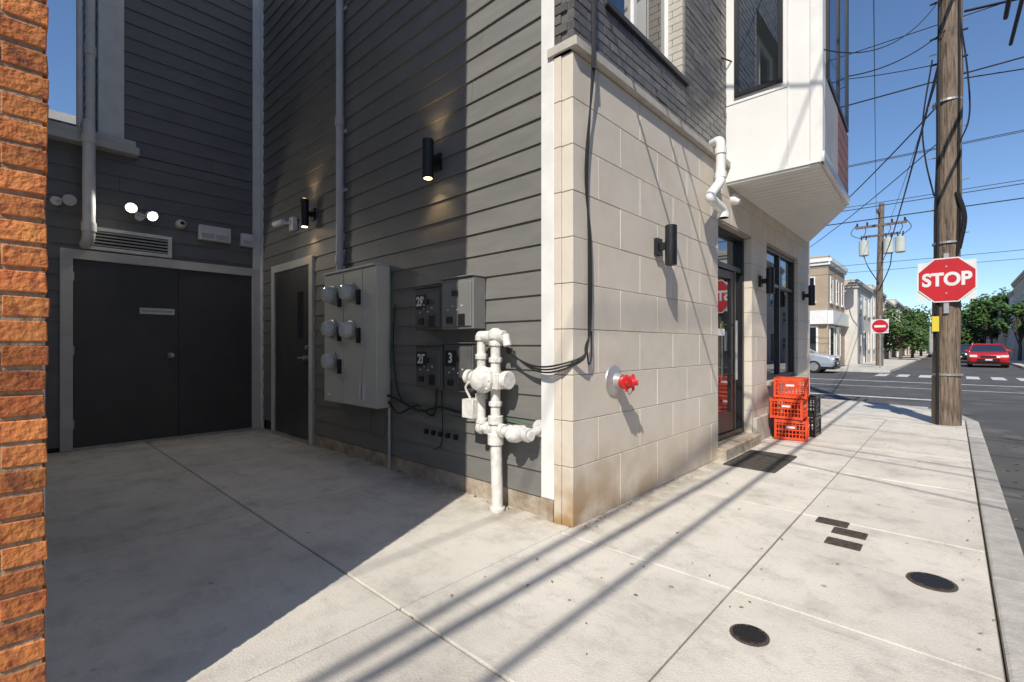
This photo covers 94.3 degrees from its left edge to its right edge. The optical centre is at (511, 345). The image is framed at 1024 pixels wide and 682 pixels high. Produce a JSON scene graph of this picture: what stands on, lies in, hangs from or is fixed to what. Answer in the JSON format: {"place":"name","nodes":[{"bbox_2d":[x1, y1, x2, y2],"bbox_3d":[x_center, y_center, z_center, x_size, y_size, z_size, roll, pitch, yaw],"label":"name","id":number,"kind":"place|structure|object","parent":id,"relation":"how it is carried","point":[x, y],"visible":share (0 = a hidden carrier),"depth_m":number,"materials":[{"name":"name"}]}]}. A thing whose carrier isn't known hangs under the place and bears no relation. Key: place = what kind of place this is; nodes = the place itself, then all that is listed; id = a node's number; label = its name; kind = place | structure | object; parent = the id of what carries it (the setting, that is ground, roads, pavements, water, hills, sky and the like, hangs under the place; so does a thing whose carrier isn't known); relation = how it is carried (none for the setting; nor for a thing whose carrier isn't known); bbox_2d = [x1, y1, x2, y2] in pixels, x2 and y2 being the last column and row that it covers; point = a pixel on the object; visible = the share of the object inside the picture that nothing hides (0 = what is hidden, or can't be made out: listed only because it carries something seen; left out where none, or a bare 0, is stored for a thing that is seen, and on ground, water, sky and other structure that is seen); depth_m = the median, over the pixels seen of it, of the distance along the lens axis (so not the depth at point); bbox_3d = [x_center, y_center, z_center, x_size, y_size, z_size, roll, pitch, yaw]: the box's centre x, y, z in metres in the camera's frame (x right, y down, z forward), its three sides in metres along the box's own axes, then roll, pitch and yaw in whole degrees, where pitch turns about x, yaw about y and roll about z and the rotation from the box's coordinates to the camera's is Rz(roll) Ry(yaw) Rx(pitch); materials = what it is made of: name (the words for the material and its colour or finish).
{"place":"outdoors","nodes":[
{"label":"outdoors","id":0,"kind":"place"},
{"bbox_2d":[45,400,1005,681],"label":"sidewalk","id":1,"kind":"structure","parent":0,"point":[265,554],"depth_m":2.54,"materials":[{"name":"concrete"}]},
{"bbox_2d":[0,0,49,681],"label":"brick rowhouse","id":2,"kind":"structure","parent":1,"relation":"on","point":[24,115],"depth_m":1.29,"materials":[{"name":"orange brick"}]},
{"bbox_2d":[60,247,314,451],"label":"door casings","id":3,"kind":"object","parent":1,"relation":"on","point":[68,256],"depth_m":5.76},
{"bbox_2d":[73,259,250,447],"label":"double doors","id":4,"kind":"structure","parent":3,"relation":"attached to","point":[128,384],"depth_m":6.01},
{"bbox_2d":[140,308,174,314],"bbox_3d":[-4.494,-0.438,6.019,0.004,0.075,0.360,0,0,43],"label":"door sign plate","id":5,"kind":"object","parent":4,"relation":"attached to","point":[163,312],"depth_m":6.02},
{"bbox_2d":[275,265,307,439],"bbox_3d":[-2.861,0.080,6.191,1.080,2.160,0.025,0,0,43],"label":"side door","id":6,"kind":"structure","parent":3,"relation":"attached to","point":[291,393],"depth_m":6.18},
{"bbox_2d":[298,292,302,337],"bbox_3d":[-2.668,-0.390,5.987,0.140,0.580,0.010,0,0,43],"label":"door vision lite","id":7,"kind":"object","parent":6,"relation":"attached to","point":[300,314],"depth_m":5.99,"materials":[{"name":"black glass"}]},
{"bbox_2d":[73,427,307,450],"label":"door thresholds","id":8,"kind":"object","parent":1,"relation":"on","point":[292,437],"depth_m":6.04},
{"bbox_2d":[47,2,481,452],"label":"wall","id":9,"kind":"structure","parent":1,"relation":"on","point":[267,424],"depth_m":5.89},
{"bbox_2d":[79,118,96,249],"bbox_3d":[-4.875,-1.870,5.459,0.310,1.495,0.136,0,0,43],"label":"drain pipe","id":10,"kind":"object","parent":9,"relation":"attached to","point":[88,221],"visible":1,"depth_m":5.36,"materials":[{"name":"white plastic"}]},
{"bbox_2d":[83,0,96,131],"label":"return siding","id":11,"kind":"object","parent":9,"relation":"attached to","point":[95,63],"visible":0.16,"depth_m":7.35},
{"bbox_2d":[45,0,252,448],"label":"siding","id":12,"kind":"object","parent":9,"relation":"attached to","point":[188,83],"visible":0.53,"depth_m":6.17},
{"bbox_2d":[50,194,76,205],"bbox_3d":[-5.042,-1.636,5.331,0.257,0.126,0.123,0,0,11],"label":"security floodlight","id":13,"kind":"object","parent":12,"relation":"attached to","point":[68,200],"visible":1,"depth_m":5.31,"materials":[{"name":"white plastic"}]},
{"bbox_2d":[47,120,139,158],"bbox_3d":[-4.920,-2.405,5.562,0.260,0.170,0.850,0,0,43],"label":"roof ledge","id":14,"kind":"object","parent":12,"relation":"attached to","point":[63,132],"visible":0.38,"depth_m":5.53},
{"bbox_2d":[88,227,171,258],"bbox_3d":[-4.671,-1.265,5.835,0.048,0.270,0.810,0,0,43],"label":"vent frame","id":15,"kind":"object","parent":12,"relation":"attached to","point":[169,239],"visible":0.74,"depth_m":5.85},
{"bbox_2d":[93,231,167,254],"bbox_3d":[-4.684,-1.265,5.847,0.018,0.190,0.730,0,0,43],"label":"vent void","id":16,"kind":"object","parent":15,"relation":"in","point":[130,243],"visible":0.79,"depth_m":5.83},
{"bbox_2d":[93,231,167,253],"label":"vent louvers","id":17,"kind":"object","parent":15,"relation":"in","point":[131,242],"visible":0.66,"depth_m":5.82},
{"bbox_2d":[125,203,157,220],"bbox_3d":[-4.557,-1.636,5.831,0.205,0.186,0.327,0,0,43],"label":"security floodlight","id":18,"kind":"object","parent":12,"relation":"attached to","point":[149,215],"visible":1,"depth_m":5.83,"materials":[{"name":"white plastic"}]},
{"bbox_2d":[198,224,230,243],"bbox_3d":[-4.047,-1.520,6.463,0.084,0.200,0.380,0,0,43],"label":"wall light box","id":19,"kind":"object","parent":12,"relation":"attached to","point":[213,234],"visible":1,"depth_m":6.43,"materials":[{"name":"white plastic"}]},
{"bbox_2d":[240,233,252,247],"bbox_3d":[-3.774,-1.500,6.756,0.084,0.180,0.160,0,0,43],"label":"wall light box","id":20,"kind":"object","parent":12,"relation":"attached to","point":[246,240],"visible":1,"depth_m":6.72,"materials":[{"name":"white plastic"}]},
{"bbox_2d":[263,0,540,496],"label":"side siding","id":21,"kind":"object","parent":9,"relation":"attached to","point":[417,77],"visible":0.6,"depth_m":4.34,"materials":[{"name":"wood"}]},
{"bbox_2d":[272,216,296,231],"bbox_3d":[-2.926,-1.565,6.122,0.354,0.170,0.119,0,0,8],"label":"security camera","id":22,"kind":"object","parent":21,"relation":"attached to","point":[292,222],"visible":1,"depth_m":6.08,"materials":[{"name":"white plastic"}]},
{"bbox_2d":[300,198,315,227],"bbox_3d":[-2.456,-1.590,5.701,0.096,0.336,0.164,0,0,43],"label":"wall sconce","id":23,"kind":"object","parent":21,"relation":"attached to","point":[305,213],"depth_m":5.64,"materials":[{"name":"black metal"}]},
{"bbox_2d":[335,0,346,270],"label":"electrical conduit","id":24,"kind":"object","parent":21,"relation":"attached to","point":[340,189],"visible":0.9,"depth_m":5.20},
{"bbox_2d":[321,263,389,408],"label":"electric meter bank","id":25,"kind":"structure","parent":21,"relation":"attached to","point":[355,332],"depth_m":4.71,"materials":[{"name":"grey metal"}]},
{"bbox_2d":[413,284,441,330],"bbox_3d":[-0.695,-0.321,4.078,0.382,0.372,0.139,0,0,43],"label":"breaker box","id":26,"kind":"object","parent":21,"relation":"attached to","point":[428,308],"visible":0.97,"depth_m":4.02,"materials":[{"name":"black metal"}]},
{"bbox_2d":[414,344,444,388],"bbox_3d":[-0.691,0.174,4.075,0.372,0.372,0.139,0,0,43],"label":"breaker box","id":27,"kind":"object","parent":21,"relation":"attached to","point":[429,365],"visible":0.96,"depth_m":4.01,"materials":[{"name":"black metal"}]},
{"bbox_2d":[422,137,441,179],"bbox_3d":[-0.691,-1.590,4.060,0.096,0.336,0.164,0,0,43],"label":"wall sconce","id":28,"kind":"object","parent":21,"relation":"attached to","point":[431,163],"depth_m":4.00,"materials":[{"name":"black metal"}]},
{"bbox_2d":[370,268,530,469],"bbox_3d":[-0.667,0.225,4.088,2.144,1.951,0.099,0,0,43],"label":"wiring bundle","id":29,"kind":"object","parent":21,"relation":"attached to","point":[433,432],"visible":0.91,"depth_m":4.40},
{"bbox_2d":[442,342,476,393],"bbox_3d":[-0.409,0.172,3.813,0.362,0.397,0.139,0,0,43],"label":"breaker box","id":30,"kind":"object","parent":21,"relation":"attached to","point":[459,359],"visible":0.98,"depth_m":3.76,"materials":[{"name":"black metal"}]},
{"bbox_2d":[440,274,485,329],"bbox_3d":[-0.401,-0.339,3.785,0.392,0.417,0.169,0,0,43],"label":"breaker box","id":31,"kind":"object","parent":21,"relation":"attached to","point":[463,302],"visible":1,"depth_m":3.69,"materials":[{"name":"grey metal"}]},
{"bbox_3d":[-1.741,-5.305,8.266,10.196,5.890,9.580,0,0,43],"label":"roof","id":32,"kind":"object","parent":9,"relation":"on","visible":0},
{"bbox_2d":[76,0,96,127],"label":"vent stack pipes","id":33,"kind":"object","parent":32,"relation":"on","point":[90,51],"visible":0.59,"depth_m":5.51,"materials":[{"name":"white plastic"}]},
{"bbox_2d":[315,434,553,521],"bbox_3d":[-1.061,1.136,4.521,3.730,0.168,0.080,0,0,43],"label":"foundation strip","id":34,"kind":"object","parent":1,"relation":"on","point":[542,508],"visible":0.61,"depth_m":4.06,"materials":[{"name":"concrete"}]},
{"bbox_2d":[97,0,560,499],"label":"corner boards","id":35,"kind":"object","parent":34,"relation":"on","point":[110,67],"visible":0.73,"depth_m":5.62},
{"bbox_2d":[462,328,540,512],"bbox_3d":[-0.105,0.546,3.419,0.704,1.351,0.265,0,0,35],"label":"gas meter","id":36,"kind":"object","parent":1,"relation":"on","point":[482,379],"visible":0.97,"depth_m":3.43,"materials":[{"name":"paint"}]},
{"bbox_2d":[261,418,1023,654],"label":"fallen leaves","id":37,"kind":"object","parent":1,"relation":"on","point":[761,524],"visible":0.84,"depth_m":3.27,"materials":[{"name":"brown plant"}]},
{"bbox_2d":[561,56,809,484],"bbox_3d":[2.638,-0.365,5.918,0.515,3.170,6.972,0,0,43],"label":"block backing","id":38,"kind":"object","parent":1,"relation":"on","point":[731,229],"visible":0.13,"depth_m":4.81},
{"bbox_2d":[547,35,730,168],"bbox_3d":[2.743,-1.989,5.760,0.245,0.072,7.106,0,0,43],"label":"stone cap","id":39,"kind":"object","parent":38,"relation":"on","point":[578,45],"visible":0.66,"depth_m":3.60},
{"bbox_2d":[561,0,725,139],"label":"dark brick backing","id":40,"kind":"object","parent":38,"relation":"on","point":[564,19],"visible":0.07,"depth_m":4.03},
{"bbox_2d":[554,0,726,148],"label":"dark brick veneer","id":41,"kind":"object","parent":40,"relation":"attached to","point":[711,27],"visible":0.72,"depth_m":4.45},
{"bbox_2d":[606,1,689,86],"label":"window sill","id":42,"kind":"structure","parent":40,"relation":"attached to","point":[621,17],"depth_m":3.80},
{"bbox_2d":[630,0,668,59],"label":"brick window frame","id":43,"kind":"object","parent":40,"relation":"attached to","point":[633,11],"depth_m":4.49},
{"bbox_2d":[608,0,663,54],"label":"brick window glass","id":44,"kind":"object","parent":43,"relation":"in","point":[650,20],"depth_m":4.30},
{"bbox_2d":[669,0,684,75],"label":"window jamb brick","id":45,"kind":"object","parent":40,"relation":"attached to","point":[676,34],"visible":0.83,"depth_m":4.44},
{"bbox_2d":[705,136,728,218],"bbox_3d":[2.030,-1.690,4.698,0.222,0.856,0.501,0,0,22],"label":"downspout","id":46,"kind":"object","parent":40,"relation":"attached to","point":[718,143],"visible":0.99,"depth_m":4.68,"materials":[{"name":"white plastic"}]},
{"bbox_2d":[654,224,676,265],"bbox_3d":[1.281,-0.830,3.942,0.178,0.330,0.096,0,0,43],"label":"wall sconce","id":47,"kind":"object","parent":38,"relation":"attached to","point":[669,245],"depth_m":3.88,"materials":[{"name":"black metal"}]},
{"bbox_2d":[554,51,809,527],"bbox_3d":[2.744,-0.364,5.757,0.152,3.164,7.066,0,0,43],"label":"block veneer","id":48,"kind":"object","parent":38,"relation":"attached to","point":[587,492],"visible":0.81,"depth_m":3.77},
{"bbox_2d":[506,0,595,372],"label":"service cables","id":49,"kind":"object","parent":48,"relation":"attached to","point":[586,176],"visible":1,"depth_m":3.20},
{"bbox_2d":[605,365,637,395],"bbox_3d":[0.811,0.255,3.438,0.171,0.229,0.229,0,0,43],"label":"fire department connection","id":50,"kind":"object","parent":48,"relation":"attached to","point":[616,380],"visible":1,"depth_m":3.43,"materials":[{"name":"red metal"}]},
{"bbox_2d":[718,226,743,440],"bbox_3d":[2.495,-0.142,5.565,0.147,2.425,1.140,0,0,43],"label":"entrance door frame","id":51,"kind":"object","parent":38,"relation":"attached to","point":[727,427],"visible":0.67,"depth_m":5.74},
{"bbox_2d":[718,233,737,426],"bbox_3d":[2.477,-0.145,5.581,0.034,2.310,1.030,0,0,43],"label":"entrance door glass","id":52,"kind":"object","parent":51,"relation":"in","point":[727,250],"visible":0.45,"depth_m":5.62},
{"bbox_2d":[735,321,737,379],"bbox_3d":[2.665,0.050,5.640,0.032,0.700,0.032,0,0,43],"label":"entrance pull handle","id":53,"kind":"object","parent":51,"relation":"attached to","point":[736,350],"visible":1,"depth_m":5.63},
{"bbox_2d":[758,267,774,293],"bbox_3d":[3.255,-0.830,6.067,0.178,0.330,0.096,0,0,43],"label":"wall sconce","id":54,"kind":"object","parent":38,"relation":"attached to","point":[769,281],"depth_m":6.01,"materials":[{"name":"black metal"}]},
{"bbox_2d":[766,246,793,379],"bbox_3d":[3.951,-0.458,7.079,0.080,1.865,1.730,0,0,43],"label":"shop window frame","id":55,"kind":"object","parent":38,"relation":"in","point":[778,255],"visible":0.48,"depth_m":7.05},
{"bbox_2d":[766,252,790,374],"bbox_3d":[3.948,-0.455,7.082,0.010,1.750,1.610,0,0,43],"label":"shop window glass","id":56,"kind":"object","parent":55,"relation":"in","point":[785,320],"visible":0.57,"depth_m":7.26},
{"bbox_2d":[726,0,846,205],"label":"bay window","id":57,"kind":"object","parent":38,"relation":"attached to","point":[756,134],"visible":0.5,"depth_m":4.90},
{"bbox_2d":[727,163,845,241],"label":"bay soffit","id":58,"kind":"structure","parent":57,"relation":"attached to","point":[806,203],"depth_m":5.68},
{"bbox_2d":[726,0,849,205],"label":"bay trim","id":59,"kind":"structure","parent":57,"relation":"attached to","point":[818,153],"depth_m":4.67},
{"bbox_2d":[734,0,848,132],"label":"bay window frames","id":60,"kind":"structure","parent":57,"relation":"attached to","point":[737,93],"depth_m":5.13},
{"bbox_2d":[739,0,777,90],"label":"bay window glass","id":61,"kind":"object","parent":60,"relation":"in","point":[758,42],"visible":1,"depth_m":5.01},
{"bbox_2d":[830,0,846,121],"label":"bay window glass front","id":62,"kind":"object","parent":60,"relation":"in","point":[834,46],"visible":0.25,"depth_m":5.57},
{"bbox_2d":[824,76,837,173],"bbox_3d":[3.386,-2.300,5.040,0.016,0.760,0.885,0,0,41],"label":"bay panel","id":63,"kind":"object","parent":57,"relation":"attached to","point":[830,129],"visible":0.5,"depth_m":4.96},
{"bbox_2d":[838,112,847,192],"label":"bay cladding","id":64,"kind":"structure","parent":57,"relation":"attached to","point":[842,155],"depth_m":5.64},
{"bbox_2d":[802,285,814,305],"bbox_3d":[4.896,-0.830,7.832,0.178,0.330,0.096,0,0,43],"label":"wall sconce","id":65,"kind":"object","parent":38,"relation":"attached to","point":[810,295],"depth_m":7.78,"materials":[{"name":"black metal"}]},
{"bbox_2d":[716,432,760,460],"bbox_3d":[2.441,1.150,5.615,0.600,0.140,1.250,0,0,43],"label":"entrance step","id":66,"kind":"object","parent":1,"relation":"on","point":[730,447],"visible":0.42,"depth_m":5.36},
{"bbox_2d":[729,624,769,646],"bbox_3d":[0.982,1.194,1.965,0.149,0.010,0.149,0,0,43],"label":"drain cover","id":67,"kind":"object","parent":1,"relation":"on","point":[749,635],"visible":1,"depth_m":1.95,"materials":[{"name":"metal"}]},
{"bbox_2d":[723,450,796,472],"bbox_3d":[2.599,1.190,4.949,0.470,0.015,0.870,0,0,43],"label":"door mat","id":68,"kind":"object","parent":1,"relation":"on","point":[763,461],"depth_m":4.90,"materials":[{"name":"rubber"}]},
{"bbox_2d":[753,376,801,439],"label":"stone wall base","id":69,"kind":"structure","parent":1,"relation":"on","point":[761,424],"depth_m":6.13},
{"bbox_2d":[774,417,808,441],"bbox_3d":[3.634,1.067,6.165,0.368,0.258,0.368,0,0,34],"label":"plastic crate","id":70,"kind":"object","parent":1,"relation":"on","point":[791,425],"visible":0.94,"depth_m":6.07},
{"bbox_2d":[770,397,807,420],"bbox_3d":[3.598,0.801,6.171,0.368,0.258,0.368,0,0,41],"label":"plastic crate","id":71,"kind":"object","parent":70,"relation":"on","point":[801,406],"visible":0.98,"depth_m":6.08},
{"bbox_2d":[774,376,808,398],"bbox_3d":[3.631,0.535,6.170,0.368,0.258,0.368,0,0,35],"label":"plastic crate","id":72,"kind":"object","parent":71,"relation":"on","point":[792,383],"visible":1,"depth_m":6.06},
{"bbox_2d":[785,415,820,437],"bbox_3d":[3.952,1.067,6.457,0.368,0.258,0.368,0,0,43],"label":"plastic crate","id":73,"kind":"object","parent":1,"relation":"on","point":[816,427],"visible":0.52,"depth_m":6.32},
{"bbox_2d":[785,395,820,416],"bbox_3d":[3.952,0.801,6.457,0.368,0.258,0.368,0,0,40],"label":"plastic crate","id":74,"kind":"object","parent":73,"relation":"on","point":[816,411],"visible":0.5,"depth_m":6.30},
{"bbox_2d":[815,516,849,527],"bbox_3d":[2.174,1.194,3.221,0.180,0.007,0.110,0,0,43],"label":"utility cover","id":75,"kind":"object","parent":1,"relation":"on","point":[833,522],"visible":1,"depth_m":3.22,"materials":[{"name":"metal"}]},
{"bbox_2d":[824,536,862,550],"bbox_3d":[2.005,1.194,2.873,0.180,0.007,0.110,0,0,43],"label":"utility cover","id":76,"kind":"object","parent":1,"relation":"on","point":[844,543],"visible":1,"depth_m":2.86,"materials":[{"name":"metal"}]},
{"bbox_2d":[831,527,867,539],"bbox_3d":[2.157,1.194,3.033,0.180,0.007,0.110,0,0,43],"label":"utility cover","id":77,"kind":"object","parent":1,"relation":"on","point":[851,533],"visible":1,"depth_m":3.03,"materials":[{"name":"metal"}]},
{"bbox_2d":[821,399,1023,681],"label":"curb","id":78,"kind":"structure","parent":1,"relation":"on","point":[1004,556],"depth_m":2.73,"materials":[{"name":"concrete"}]},
{"bbox_2d":[906,572,958,591],"bbox_3d":[2.130,1.194,2.410,0.199,0.010,0.199,0,0,43],"label":"drain cover","id":79,"kind":"object","parent":1,"relation":"on","point":[932,581],"visible":1,"depth_m":2.40,"materials":[{"name":"metal"}]},
{"bbox_2d":[922,0,970,425],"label":"utility pole","id":80,"kind":"object","parent":1,"relation":"on","point":[950,220],"visible":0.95,"depth_m":7.14,"materials":[{"name":"brown wood"}]},
{"bbox_2d":[721,0,1023,275],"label":"overhead wires","id":81,"kind":"object","parent":80,"relation":"attached to","point":[1017,16],"visible":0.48,"depth_m":11.40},
{"bbox_2d":[917,253,976,312],"bbox_3d":[6.526,-0.940,7.134,0.665,0.900,0.064,0,0,43],"label":"stop sign","id":82,"kind":"object","parent":80,"relation":"attached to","point":[946,279],"visible":1,"depth_m":7.11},
{"bbox_2d":[46,0,1023,322],"label":"sky","id":83,"kind":"structure","parent":0,"point":[997,100],"materials":[{"name":"blue"}]},
{"bbox_2d":[841,350,975,420],"bbox_3d":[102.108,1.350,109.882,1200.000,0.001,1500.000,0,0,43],"label":"ground","id":84,"kind":"structure","parent":0,"point":[972,417],"depth_m":9.08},
{"bbox_2d":[998,290,1012,356],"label":"rowhouse","id":85,"kind":"structure","parent":84,"relation":"on","point":[1007,342],"depth_m":52.94,"materials":[{"name":"beige paint"}]},
{"bbox_2d":[998,305,1012,356],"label":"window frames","id":86,"kind":"structure","parent":85,"relation":"in","point":[1008,341],"depth_m":53.86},
{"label":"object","id":87,"kind":"object","parent":84,"relation":"on","visible":0},
{"bbox_2d":[48,109,75,125],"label":"trim","id":88,"kind":"structure","parent":87,"relation":"attached to","point":[61,117],"depth_m":11.20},
{"bbox_2d":[810,355,1023,554],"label":"road","id":89,"kind":"structure","parent":0,"point":[996,412],"depth_m":12.37,"materials":[{"name":"asphalt"}]},
{"bbox_2d":[810,349,840,372],"bbox_3d":[14.482,0.600,25.038,4.530,1.491,2.120,0,0,43],"label":"parked car","id":90,"kind":"object","parent":89,"relation":"on","point":[819,362],"visible":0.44,"depth_m":23.31,"materials":[{"name":"paint"}]},
{"bbox_2d":[810,374,1023,407],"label":"road markings","id":91,"kind":"object","parent":89,"relation":"on","point":[967,377],"visible":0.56,"depth_m":17.37,"materials":[{"name":"paint"}]},
{"bbox_2d":[965,344,1011,367],"bbox_3d":[30.773,0.600,30.765,2.120,1.491,4.530,0,0,43],"label":"parked car","id":92,"kind":"object","parent":89,"relation":"on","point":[992,354],"visible":1,"depth_m":29.53,"materials":[{"name":"paint"}]},
{"bbox_2d":[825,351,1023,372],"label":"sidewalk","id":93,"kind":"structure","parent":0,"point":[892,364],"depth_m":30.88,"materials":[{"name":"concrete"}]},
{"bbox_2d":[810,256,844,365],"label":"walls","id":94,"kind":"structure","parent":93,"relation":"on","point":[822,290],"depth_m":28.33,"materials":[{"name":"beige brick"}]},
{"bbox_2d":[810,276,843,356],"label":"window frames","id":95,"kind":"structure","parent":94,"relation":"attached to","point":[816,327],"depth_m":28.97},
{"bbox_2d":[810,278,843,354],"bbox_3d":[17.041,-1.750,30.678,9.747,4.700,4.097,0,0,10],"label":"window glass","id":96,"kind":"object","parent":95,"relation":"in","point":[813,339],"visible":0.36,"depth_m":28.84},
{"bbox_2d":[810,257,848,326],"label":"building trim","id":97,"kind":"structure","parent":94,"relation":"attached to","point":[833,317],"depth_m":28.29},
{"bbox_2d":[844,279,873,364],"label":"rowhouse","id":98,"kind":"structure","parent":93,"relation":"on","point":[858,295],"depth_m":32.18,"materials":[{"name":"beige paint"}]},
{"bbox_2d":[859,295,869,362],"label":"window frames","id":99,"kind":"structure","parent":98,"relation":"in","point":[859,295],"depth_m":33.91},
{"bbox_2d":[867,284,886,360],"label":"rowhouse","id":100,"kind":"structure","parent":93,"relation":"on","point":[873,317],"depth_m":37.54,"materials":[{"name":"beige paint"}]},
{"bbox_2d":[871,315,888,367],"bbox_3d":[20.287,-0.250,26.165,0.760,2.900,0.117,0,0,43],"label":"do not enter sign","id":101,"kind":"object","parent":93,"relation":"on","point":[879,325],"visible":1,"depth_m":26.15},
{"bbox_2d":[851,203,911,365],"bbox_3d":[22.453,-3.701,28.824,2.185,10.003,2.245,0,0,-6],"label":"utility pole","id":102,"kind":"object","parent":93,"relation":"on","point":[883,244],"visible":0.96,"depth_m":28.91,"materials":[{"name":"brown wood"}]},
{"bbox_2d":[884,299,896,358],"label":"rowhouse","id":103,"kind":"structure","parent":93,"relation":"on","point":[890,353],"depth_m":45.99,"materials":[{"name":"beige paint"}]},
{"bbox_2d":[887,299,908,356],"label":"rowhouse","id":104,"kind":"structure","parent":93,"relation":"on","point":[896,303],"depth_m":53.80,"materials":[{"name":"beige paint"}]},
{"bbox_2d":[883,306,929,359],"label":"street tree","id":105,"kind":"object","parent":93,"relation":"on","point":[912,334],"visible":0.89,"depth_m":41.37,"materials":[{"name":"green plant"}]},
{"bbox_2d":[893,308,930,357],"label":"street tree","id":106,"kind":"object","parent":93,"relation":"on","point":[921,322],"visible":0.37,"depth_m":46.97,"materials":[{"name":"green plant"}]},
{"bbox_2d":[902,305,931,355],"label":"street tree","id":107,"kind":"object","parent":93,"relation":"on","point":[924,315],"visible":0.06,"depth_m":55.24,"materials":[{"name":"green plant"}]},
{"bbox_2d":[961,313,983,344],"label":"street tree","id":108,"kind":"object","parent":93,"relation":"on","point":[976,340],"visible":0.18,"depth_m":92.06,"materials":[{"name":"green plant"}]},
{"bbox_2d":[968,294,998,343],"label":"street tree","id":109,"kind":"object","parent":93,"relation":"on","point":[993,313],"visible":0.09,"depth_m":66.48,"materials":[{"name":"green plant"}]},
{"bbox_2d":[961,287,1010,343],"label":"street tree","id":110,"kind":"object","parent":93,"relation":"on","point":[977,309],"visible":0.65,"depth_m":55.99,"materials":[{"name":"green plant"}]},
{"bbox_2d":[990,299,1023,360],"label":"street tree","id":111,"kind":"object","parent":93,"relation":"on","point":[1016,310],"visible":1,"depth_m":39.02,"materials":[{"name":"green plant"}]},
{"bbox_2d":[1011,270,1023,358],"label":"rowhouse","id":112,"kind":"structure","parent":93,"relation":"on","point":[1017,284],"depth_m":46.16,"materials":[{"name":"beige paint"}]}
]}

